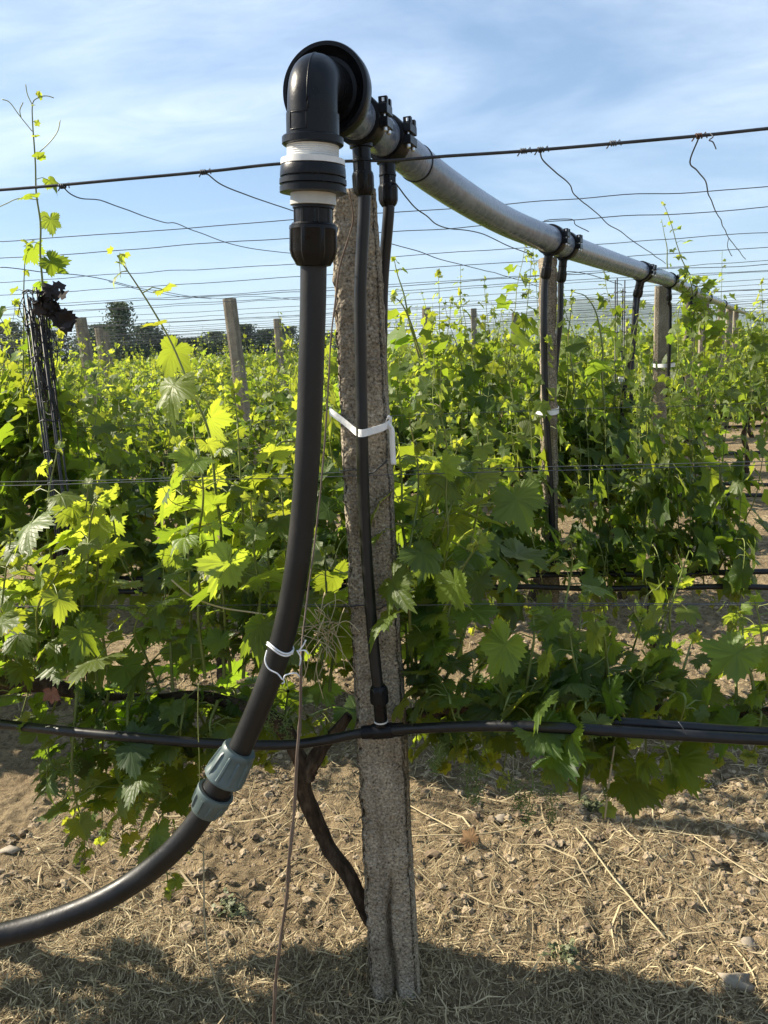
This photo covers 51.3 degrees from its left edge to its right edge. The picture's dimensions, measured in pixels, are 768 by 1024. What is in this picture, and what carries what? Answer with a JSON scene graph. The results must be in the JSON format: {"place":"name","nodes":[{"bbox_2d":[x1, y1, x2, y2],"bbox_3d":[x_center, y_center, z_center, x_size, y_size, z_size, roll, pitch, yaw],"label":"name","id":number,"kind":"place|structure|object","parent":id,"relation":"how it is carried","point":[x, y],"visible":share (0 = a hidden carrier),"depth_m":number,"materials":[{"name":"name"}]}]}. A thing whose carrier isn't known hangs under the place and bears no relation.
{"place":"outdoors","nodes":[
{"label":"outdoors","id":0,"kind":"place"},
{"bbox_2d":[0,401,767,1023],"bbox_3d":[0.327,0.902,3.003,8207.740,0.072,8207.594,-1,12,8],"label":"ground","id":1,"kind":"structure","parent":0,"point":[18,775],"depth_m":2.35,"materials":[{"name":"soil"}]},
{"bbox_2d":[0,321,42,367],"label":"broadleaf tree","id":2,"kind":"object","parent":1,"relation":"on","point":[10,350],"visible":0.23,"depth_m":83.70,"materials":[{"name":"green plant"}]},
{"bbox_2d":[11,330,76,366],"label":"broadleaf tree","id":3,"kind":"object","parent":1,"relation":"on","point":[65,353],"visible":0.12,"depth_m":81.47,"materials":[{"name":"green plant"}]},
{"bbox_2d":[17,286,101,750],"bbox_3d":[-1.167,0.093,2.913,0.125,1.769,0.119,8,16,44],"label":"lattice stake","id":4,"kind":"object","parent":1,"relation":"on","point":[40,333],"visible":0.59,"depth_m":2.79,"materials":[{"name":"metal"}]},
{"bbox_2d":[0,84,71,409],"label":"climbing shoot","id":5,"kind":"object","parent":4,"relation":"attached to","point":[53,263],"visible":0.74,"depth_m":2.90,"materials":[{"name":"green plant"}]},
{"bbox_2d":[30,281,78,335],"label":"dried leaf clump","id":6,"kind":"object","parent":4,"relation":"attached to","point":[48,306],"visible":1,"depth_m":2.70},
{"bbox_2d":[8,332,125,452],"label":"grapevine","id":7,"kind":"object","parent":1,"relation":"on","point":[63,381],"visible":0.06,"depth_m":6.43,"materials":[{"name":"green plant"}]},
{"bbox_2d":[0,298,156,706],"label":"grapevine","id":8,"kind":"object","parent":1,"relation":"on","point":[14,509],"visible":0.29,"depth_m":3.26,"materials":[{"name":"green plant"}]},
{"bbox_2d":[0,331,75,490],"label":"grapevine","id":9,"kind":"object","parent":8,"relation":"attached to","point":[14,436],"visible":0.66,"depth_m":3.13,"materials":[{"name":"green plant"}]},
{"bbox_2d":[0,440,170,874],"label":"grapevine","id":10,"kind":"object","parent":1,"relation":"on","point":[74,587],"visible":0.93,"depth_m":1.79,"materials":[{"name":"green plant"}]},
{"bbox_2d":[75,318,99,454],"bbox_3d":[-3.228,-1.101,8.997,0.115,2.120,0.115,-5,11,8],"label":"concrete post","id":11,"kind":"object","parent":1,"relation":"on","point":[84,331],"visible":0.15,"depth_m":8.81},
{"bbox_2d":[1,344,179,568],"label":"grapevine","id":12,"kind":"object","parent":1,"relation":"on","point":[136,406],"visible":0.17,"depth_m":4.74,"materials":[{"name":"green plant"}]},
{"bbox_2d":[94,328,110,386],"bbox_3d":[-4.039,-1.627,11.772,0.100,2.120,0.100,-1,11,19],"label":"concrete post","id":13,"kind":"object","parent":1,"relation":"on","point":[99,332],"visible":0.2,"depth_m":11.60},
{"bbox_2d":[60,346,149,472],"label":"grapevine","id":14,"kind":"object","parent":1,"relation":"on","point":[115,379],"visible":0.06,"depth_m":9.44,"materials":[{"name":"green plant"}]},
{"bbox_2d":[61,342,161,452],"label":"grapevine","id":15,"kind":"object","parent":1,"relation":"on","point":[77,362],"visible":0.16,"depth_m":7.87,"materials":[{"name":"green plant"}]},
{"bbox_2d":[92,301,156,361],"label":"tree","id":16,"kind":"object","parent":1,"relation":"on","point":[125,312],"visible":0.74,"depth_m":69.32,"materials":[{"name":"green plant"}]},
{"bbox_2d":[121,324,167,359],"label":"broadleaf tree","id":17,"kind":"object","parent":1,"relation":"on","point":[149,336],"visible":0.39,"depth_m":81.62,"materials":[{"name":"green plant"}]},
{"bbox_2d":[72,337,220,526],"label":"grapevine","id":18,"kind":"object","parent":1,"relation":"on","point":[124,384],"visible":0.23,"depth_m":6.28,"materials":[{"name":"green plant"}]},
{"bbox_2d":[119,332,217,425],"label":"grapevine","id":19,"kind":"object","parent":1,"relation":"on","point":[195,361],"visible":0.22,"depth_m":9.29,"materials":[{"name":"green plant"}]},
{"bbox_2d":[178,337,222,357],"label":"broadleaf tree","id":20,"kind":"object","parent":1,"relation":"on","point":[208,347],"visible":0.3,"depth_m":87.16,"materials":[{"name":"green plant"}]},
{"bbox_2d":[148,323,260,459],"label":"grapevine","id":21,"kind":"object","parent":1,"relation":"on","point":[254,364],"visible":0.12,"depth_m":7.74,"materials":[{"name":"green plant"}]},
{"bbox_2d":[124,357,293,568],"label":"grapevine","id":22,"kind":"object","parent":1,"relation":"on","point":[189,432],"visible":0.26,"depth_m":4.71,"materials":[{"name":"green plant"}]},
{"bbox_2d":[68,363,350,696],"bbox_3d":[-0.647,0.169,3.303,1.082,1.511,0.781,-2,12,5],"label":"grapevine","id":23,"kind":"object","parent":1,"relation":"on","point":[144,555],"visible":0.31,"depth_m":3.21,"materials":[{"name":"green plant"}]},
{"bbox_2d":[2,569,767,583],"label":"drip line","id":24,"kind":"object","parent":23,"relation":"attached to","point":[627,573],"visible":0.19,"depth_m":3.02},
{"bbox_2d":[118,584,767,593],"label":"drip line","id":25,"kind":"object","parent":23,"relation":"attached to","point":[614,588],"visible":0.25,"depth_m":2.95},
{"bbox_2d":[58,246,366,926],"bbox_3d":[-0.340,0.322,1.774,0.653,1.759,0.514,-1,12,8],"label":"grapevine","id":26,"kind":"object","parent":1,"relation":"on","point":[230,572],"visible":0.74,"depth_m":1.76,"materials":[{"name":"green plant"}]},
{"bbox_2d":[293,592,359,698],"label":"dry grass tuft","id":27,"kind":"object","parent":26,"relation":"on","point":[325,632],"visible":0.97,"depth_m":1.61,"materials":[{"name":"plant"}]},
{"bbox_2d":[194,327,254,403],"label":"grapevine","id":28,"kind":"object","parent":1,"relation":"on","point":[229,363],"visible":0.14,"depth_m":13.73,"materials":[{"name":"green plant"}]},
{"bbox_2d":[211,883,246,920],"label":"weed","id":29,"kind":"object","parent":1,"relation":"on","point":[234,906],"visible":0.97,"depth_m":2.20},
{"bbox_2d":[223,298,256,464],"bbox_3d":[-1.255,-0.834,7.209,0.105,2.120,0.105,-2,11,18],"label":"concrete post","id":30,"kind":"object","parent":1,"relation":"on","point":[233,332],"visible":0.48,"depth_m":7.06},
{"bbox_2d":[216,324,273,356],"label":"broadleaf tree","id":31,"kind":"object","parent":1,"relation":"on","point":[246,326],"visible":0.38,"depth_m":85.84,"materials":[{"name":"green plant"}]},
{"bbox_2d":[175,312,331,472],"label":"grapevine","id":32,"kind":"object","parent":1,"relation":"on","point":[242,422],"visible":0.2,"depth_m":6.21,"materials":[{"name":"green plant"}]},
{"bbox_2d":[242,328,298,354],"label":"broadleaf tree","id":33,"kind":"object","parent":1,"relation":"on","point":[264,340],"visible":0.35,"depth_m":86.36,"materials":[{"name":"green plant"}]},
{"bbox_2d":[218,325,337,460],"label":"grapevine","id":34,"kind":"object","parent":1,"relation":"on","point":[286,392],"visible":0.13,"depth_m":7.71,"materials":[{"name":"green plant"}]},
{"bbox_2d":[273,319,285,392],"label":"concrete post","id":35,"kind":"object","parent":1,"relation":"on","point":[278,335],"visible":0.22,"depth_m":11.53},
{"bbox_2d":[248,345,336,421],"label":"grapevine","id":36,"kind":"object","parent":1,"relation":"on","point":[261,366],"visible":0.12,"depth_m":10.72,"materials":[{"name":"green plant"}]},
{"bbox_2d":[258,268,491,509],"bbox_3d":[-0.089,-0.393,4.658,1.499,2.038,0.854,0,12,13],"label":"grapevine","id":37,"kind":"object","parent":1,"relation":"on","point":[399,370],"visible":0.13,"depth_m":4.50,"materials":[{"name":"green plant"}]},
{"bbox_2d":[332,188,420,1003],"bbox_3d":[-0.013,0.319,1.746,0.124,1.920,0.125,-2,12,2],"label":"concrete post","id":38,"kind":"object","parent":1,"relation":"on","point":[389,878],"visible":0.78,"depth_m":1.69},
{"bbox_2d":[329,407,395,464],"bbox_3d":[-0.058,-0.153,1.609,0.167,0.118,0.108,2,13,24],"label":"tie tape","id":39,"kind":"object","parent":38,"relation":"attached to","point":[363,432],"visible":1,"depth_m":1.58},
{"bbox_2d":[0,465,766,485],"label":"trellis wire","id":40,"kind":"object","parent":38,"relation":"attached to","point":[398,474],"visible":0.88,"depth_m":1.59,"materials":[{"name":"grey metal"}]},
{"bbox_2d":[0,719,767,749],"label":"drip line","id":41,"kind":"object","parent":38,"relation":"attached to","point":[389,731],"visible":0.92,"depth_m":1.63,"materials":[{"name":"black plastic"}]},
{"bbox_2d":[596,717,767,733],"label":"drip line","id":42,"kind":"object","parent":41,"relation":"attached to","point":[649,723],"visible":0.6,"depth_m":1.49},
{"bbox_2d":[0,127,767,190],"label":"trellis wire","id":43,"kind":"object","parent":38,"relation":"attached to","point":[521,151],"visible":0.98,"depth_m":1.42,"materials":[{"name":"metal"}]},
{"bbox_2d":[65,189,286,252],"bbox_3d":[-0.526,-0.835,2.396,0.239,0.065,1.781,0,12,14],"label":"loose wire","id":44,"kind":"object","parent":43,"relation":"attached to","point":[161,221],"visible":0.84,"depth_m":2.21,"materials":[{"name":"metal"}]},
{"bbox_2d":[0,602,767,606],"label":"trellis wire","id":45,"kind":"object","parent":38,"relation":"attached to","point":[450,604],"visible":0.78,"depth_m":1.61,"materials":[{"name":"grey metal"}]},
{"bbox_2d":[0,206,767,258],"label":"trellis wire","id":46,"kind":"object","parent":38,"relation":"attached to","point":[406,230],"visible":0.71,"depth_m":3.03,"materials":[{"name":"grey metal"}]},
{"bbox_2d":[8,461,767,481],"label":"trellis wire","id":47,"kind":"object","parent":38,"relation":"attached to","point":[415,470],"visible":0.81,"depth_m":1.68,"materials":[{"name":"grey metal"}]},
{"bbox_2d":[17,604,767,608],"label":"trellis wire","id":48,"kind":"object","parent":38,"relation":"attached to","point":[464,605],"visible":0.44,"depth_m":1.72,"materials":[{"name":"grey metal"}]},
{"bbox_2d":[24,402,767,429],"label":"trellis wire","id":49,"kind":"object","parent":38,"relation":"attached to","point":[458,413],"visible":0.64,"depth_m":2.98,"materials":[{"name":"grey metal"}]},
{"bbox_2d":[0,486,767,1023],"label":"dry straw","id":50,"kind":"object","parent":1,"relation":"on","point":[298,992],"visible":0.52,"depth_m":2.02,"materials":[{"name":"plant"}]},
{"bbox_2d":[203,851,224,1006],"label":"straw stalk","id":51,"kind":"object","parent":50,"relation":"on","point":[205,929],"visible":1,"depth_m":1.87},
{"bbox_2d":[576,827,665,939],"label":"straw stalk","id":52,"kind":"object","parent":50,"relation":"on","point":[643,913],"visible":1,"depth_m":2.20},
{"bbox_2d":[0,565,767,971],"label":"soil clods","id":53,"kind":"object","parent":1,"relation":"on","point":[450,897],"visible":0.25,"depth_m":2.40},
{"bbox_2d":[1,326,767,396],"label":"distant vines","id":54,"kind":"object","parent":1,"relation":"on","point":[257,357],"visible":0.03,"depth_m":25.73,"materials":[{"name":"green plant"}]},
{"bbox_2d":[330,342,439,422],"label":"grapevine","id":55,"kind":"object","parent":1,"relation":"on","point":[416,380],"visible":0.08,"depth_m":7.42,"materials":[{"name":"green plant"}]},
{"bbox_2d":[387,304,463,475],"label":"grapevine","id":56,"kind":"object","parent":1,"relation":"on","point":[410,357],"visible":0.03,"depth_m":8.92,"materials":[{"name":"green plant"}]},
{"bbox_2d":[282,314,589,667],"bbox_3d":[0.184,0.058,3.197,1.175,1.684,0.879,-2,12,4],"label":"grapevine","id":57,"kind":"object","parent":1,"relation":"on","point":[509,570],"visible":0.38,"depth_m":3.04,"materials":[{"name":"green plant"}]},
{"bbox_2d":[387,256,447,362],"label":"climbing shoot","id":58,"kind":"object","parent":57,"relation":"attached to","point":[395,339],"visible":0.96,"depth_m":2.81,"materials":[{"name":"green plant"}]},
{"bbox_2d":[368,376,550,800],"bbox_3d":[0.156,0.436,1.782,0.428,1.468,0.461,-1,12,8],"label":"grapevine","id":59,"kind":"object","parent":1,"relation":"on","point":[456,577],"visible":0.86,"depth_m":1.66,"materials":[{"name":"green plant"}]},
{"bbox_2d":[460,827,478,849],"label":"dry leaf","id":60,"kind":"object","parent":1,"relation":"on","point":[470,836],"visible":1,"depth_m":2.43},
{"bbox_2d":[420,310,561,503],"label":"grapevine","id":61,"kind":"object","parent":1,"relation":"on","point":[532,391],"visible":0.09,"depth_m":7.48,"materials":[{"name":"green plant"}]},
{"bbox_2d":[419,248,588,486],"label":"grapevine","id":62,"kind":"object","parent":1,"relation":"on","point":[529,355],"visible":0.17,"depth_m":5.99,"materials":[{"name":"green plant"}]},
{"bbox_2d":[417,245,647,601],"bbox_3d":[0.794,-0.489,4.502,1.264,2.209,0.773,-2,12,5],"label":"grapevine","id":63,"kind":"object","parent":1,"relation":"on","point":[488,399],"visible":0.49,"depth_m":4.41,"materials":[{"name":"green plant"}]},
{"bbox_2d":[0,232,767,282],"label":"trellis wire","id":64,"kind":"object","parent":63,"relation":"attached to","point":[393,256],"visible":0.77,"depth_m":4.44,"materials":[{"name":"grey metal"}]},
{"bbox_2d":[538,257,559,676],"bbox_3d":[0.650,0.001,3.147,0.070,1.920,0.072,-3,12,-2],"label":"concrete post","id":65,"kind":"object","parent":1,"relation":"on","point":[552,316],"visible":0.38,"depth_m":3.03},
{"bbox_2d":[537,937,580,969],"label":"weed","id":66,"kind":"object","parent":1,"relation":"on","point":[563,952],"visible":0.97,"depth_m":1.97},
{"bbox_2d":[523,319,624,473],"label":"grapevine","id":67,"kind":"object","parent":1,"relation":"on","point":[609,340],"visible":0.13,"depth_m":8.70,"materials":[{"name":"green plant"}]},
{"bbox_2d":[425,532,738,828],"bbox_3d":[0.551,0.599,1.709,0.931,1.138,0.532,-1,12,8],"label":"grapevine","id":68,"kind":"object","parent":1,"relation":"on","point":[587,684],"visible":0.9,"depth_m":1.63,"materials":[{"name":"green plant"}]},
{"bbox_2d":[613,278,625,472],"bbox_3d":[1.364,-0.418,4.656,0.068,1.830,0.068,-1,12,8],"label":"lattice stake","id":69,"kind":"object","parent":1,"relation":"on","point":[616,316],"visible":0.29,"depth_m":4.52,"materials":[{"name":"metal"}]},
{"bbox_2d":[521,339,745,598],"bbox_3d":[1.390,-0.200,4.584,1.272,1.528,0.781,-2,12,4],"label":"grapevine","id":70,"kind":"object","parent":1,"relation":"on","point":[565,491],"visible":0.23,"depth_m":4.49,"materials":[{"name":"green plant"}]},
{"bbox_2d":[557,289,735,525],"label":"grapevine","id":71,"kind":"object","parent":1,"relation":"on","point":[706,360],"visible":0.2,"depth_m":5.73,"materials":[{"name":"green plant"}]},
{"bbox_2d":[650,286,667,546],"bbox_3d":[1.956,-0.603,5.693,0.100,1.942,0.100,0,12,12],"label":"concrete post","id":72,"kind":"object","parent":1,"relation":"on","point":[660,324],"visible":0.3,"depth_m":5.54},
{"bbox_2d":[557,319,767,719],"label":"grapevine","id":73,"kind":"object","parent":1,"relation":"on","point":[628,546],"visible":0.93,"depth_m":2.96,"materials":[{"name":"green plant"}]},
{"bbox_2d":[557,289,617,409],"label":"climbing shoot","id":74,"kind":"object","parent":73,"relation":"attached to","point":[596,367],"visible":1,"depth_m":2.94,"materials":[{"name":"green plant"}]},
{"bbox_2d":[598,313,728,413],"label":"grapevine","id":75,"kind":"object","parent":1,"relation":"on","point":[701,380],"visible":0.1,"depth_m":8.44,"materials":[{"name":"green plant"}]},
{"bbox_2d":[679,303,695,493],"bbox_3d":[2.647,-0.902,6.980,0.095,1.950,0.095,0,12,16],"label":"concrete post","id":76,"kind":"object","parent":1,"relation":"on","point":[691,385],"visible":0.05,"depth_m":6.88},
{"bbox_2d":[279,40,746,314],"bbox_3d":[4.071,-2.517,9.877,0.224,0.342,19.766,3,13,26],"label":"irrigation pipe","id":77,"kind":"object","parent":76,"relation":"attached to","point":[327,92],"visible":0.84,"depth_m":1.23,"materials":[{"name":"grey plastic"}]},
{"bbox_2d":[0,266,326,947],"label":"supply hose","id":78,"kind":"object","parent":77,"relation":"hanging from","point":[228,766],"visible":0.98,"depth_m":1.35,"materials":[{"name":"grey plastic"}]},
{"bbox_2d":[264,640,308,683],"bbox_3d":[-0.173,0.253,1.349,0.064,0.080,0.075,-13,15,-40],"label":"string","id":79,"kind":"object","parent":78,"relation":"attached to","point":[275,649],"visible":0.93,"depth_m":1.34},
{"bbox_2d":[272,192,353,1023],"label":"twine","id":80,"kind":"object","parent":77,"relation":"hanging from","point":[291,836],"visible":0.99,"depth_m":1.46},
{"bbox_2d":[343,95,392,728],"bbox_3d":[-0.017,-0.150,1.545,0.113,1.215,0.056,0,12,15],"label":"riser hose","id":81,"kind":"object","parent":77,"relation":"attached to","point":[363,181],"visible":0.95,"depth_m":1.53,"materials":[{"name":"black plastic"}]},
{"bbox_2d":[0,279,761,322],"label":"trellis wire","id":82,"kind":"object","parent":77,"relation":"attached to","point":[388,301],"visible":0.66,"depth_m":7.39,"materials":[{"name":"grey metal"}]},
{"bbox_2d":[0,289,763,331],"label":"trellis wire","id":83,"kind":"object","parent":77,"relation":"attached to","point":[393,308],"visible":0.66,"depth_m":7.42,"materials":[{"name":"grey metal"}]},
{"bbox_2d":[0,247,767,295],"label":"trellis wire","id":84,"kind":"object","parent":77,"relation":"attached to","point":[391,270],"visible":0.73,"depth_m":4.54,"materials":[{"name":"grey metal"}]},
{"bbox_2d":[3,270,767,314],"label":"trellis wire","id":85,"kind":"object","parent":77,"relation":"attached to","point":[388,291],"visible":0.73,"depth_m":5.88,"materials":[{"name":"grey metal"}]},
{"bbox_2d":[7,264,767,309],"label":"trellis wire","id":86,"kind":"object","parent":77,"relation":"attached to","point":[391,286],"visible":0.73,"depth_m":4.54,"materials":[{"name":"grey metal"}]},
{"bbox_2d":[371,114,416,355],"bbox_3d":[0.025,-0.169,1.715,0.133,1.266,0.052,2,12,21],"label":"riser hose","id":87,"kind":"object","parent":77,"relation":"attached to","point":[388,194],"visible":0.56,"depth_m":1.60,"materials":[{"name":"black plastic"}]},
{"bbox_2d":[533,224,570,565],"bbox_3d":[0.626,-0.407,2.983,0.131,1.266,0.051,3,13,28],"label":"riser hose","id":88,"kind":"object","parent":77,"relation":"attached to","point":[546,270],"visible":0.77,"depth_m":2.94,"materials":[{"name":"black plastic"}]},
{"bbox_2d":[554,232,582,377],"bbox_3d":[0.710,-0.457,3.142,0.137,1.236,0.091,-1,12,8],"label":"riser hose","id":89,"kind":"object","parent":77,"relation":"attached to","point":[562,272],"visible":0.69,"depth_m":3.06,"materials":[{"name":"black plastic"}]},
{"bbox_2d":[619,261,654,422],"bbox_3d":[1.381,-0.925,4.382,0.178,0.860,0.080,-1,12,8],"label":"riser hose","id":90,"kind":"object","parent":77,"relation":"attached to","point":[637,291],"visible":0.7,"depth_m":4.34,"materials":[{"name":"black plastic"}]},
{"bbox_2d":[629,263,656,421],"bbox_3d":[1.435,-0.937,4.446,0.142,0.869,0.086,-1,12,8],"label":"riser hose","id":91,"kind":"object","parent":77,"relation":"attached to","point":[633,356],"visible":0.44,"depth_m":4.43,"materials":[{"name":"black plastic"}]},
{"bbox_2d":[663,272,679,396],"bbox_3d":[1.920,-1.191,5.400,0.130,0.823,0.071,3,13,26],"label":"riser hose","id":92,"kind":"object","parent":77,"relation":"attached to","point":[669,296],"visible":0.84,"depth_m":5.38,"materials":[{"name":"black plastic"}]},
{"bbox_2d":[615,253,766,438],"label":"grapevine","id":93,"kind":"object","parent":1,"relation":"on","point":[746,376],"visible":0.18,"depth_m":7.13,"materials":[{"name":"green plant"}]},
{"bbox_2d":[661,202,730,362],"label":"climbing shoot","id":94,"kind":"object","parent":93,"relation":"attached to","point":[713,330],"visible":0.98,"depth_m":5.18,"materials":[{"name":"green plant"}]},
{"bbox_2d":[694,301,709,476],"bbox_3d":[3.360,-1.246,8.462,0.100,1.966,0.100,-2,12,4],"label":"concrete post","id":95,"kind":"object","parent":1,"relation":"on","point":[700,346],"visible":0.1,"depth_m":8.34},
{"bbox_2d":[688,593,767,769],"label":"grapevine","id":96,"kind":"object","parent":1,"relation":"on","point":[733,656],"visible":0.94,"depth_m":1.60,"materials":[{"name":"green plant"}]},
{"bbox_2d":[694,329,766,441],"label":"grapevine","id":97,"kind":"object","parent":1,"relation":"on","point":[696,353],"visible":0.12,"depth_m":9.85,"materials":[{"name":"green plant"}]},
{"bbox_2d":[717,972,754,992],"bbox_3d":[0.826,1.102,1.877,0.082,0.038,0.051,-1,12,8],"label":"stone","id":98,"kind":"object","parent":1,"relation":"on","point":[733,979],"visible":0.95,"depth_m":1.87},
{"bbox_2d":[710,334,767,472],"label":"grapevine","id":99,"kind":"object","parent":1,"relation":"on","point":[747,460],"visible":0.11,"depth_m":8.60,"materials":[{"name":"green plant"}]},
{"bbox_2d":[716,312,767,437],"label":"grapevine","id":100,"kind":"object","parent":1,"relation":"on","point":[749,431],"visible":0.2,"depth_m":11.27,"materials":[{"name":"green plant"}]},
{"bbox_2d":[744,299,767,443],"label":"grapevine","id":101,"kind":"object","parent":1,"relation":"on","point":[758,414],"visible":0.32,"depth_m":7.01,"materials":[{"name":"green plant"}]},
{"bbox_2d":[0,186,767,241],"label":"trellis wire","id":102,"kind":"object","parent":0,"point":[395,212],"visible":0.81,"depth_m":2.91,"materials":[{"name":"grey metal"}]},
{"bbox_2d":[0,0,767,358],"label":"sky","id":103,"kind":"structure","parent":0,"point":[137,87],"materials":[{"name":"blue"}]},
{"bbox_2d":[3,298,767,366],"bbox_3d":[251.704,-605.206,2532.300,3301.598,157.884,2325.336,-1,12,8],"label":"hills","id":104,"kind":"structure","parent":0,"point":[646,310],"depth_m":2676.55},
{"bbox_2d":[3,271,767,315],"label":"trellis wire","id":105,"kind":"object","parent":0,"point":[400,293],"visible":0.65,"depth_m":7.29,"materials":[{"name":"grey metal"}]},
{"bbox_2d":[5,260,767,307],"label":"trellis wire","id":106,"kind":"object","parent":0,"point":[403,283],"visible":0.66,"depth_m":5.82,"materials":[{"name":"grey metal"}]},
{"bbox_2d":[729,277,767,409],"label":"climbing shoot","id":107,"kind":"object","parent":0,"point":[758,353],"visible":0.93,"depth_m":5.02,"materials":[{"name":"green plant"}]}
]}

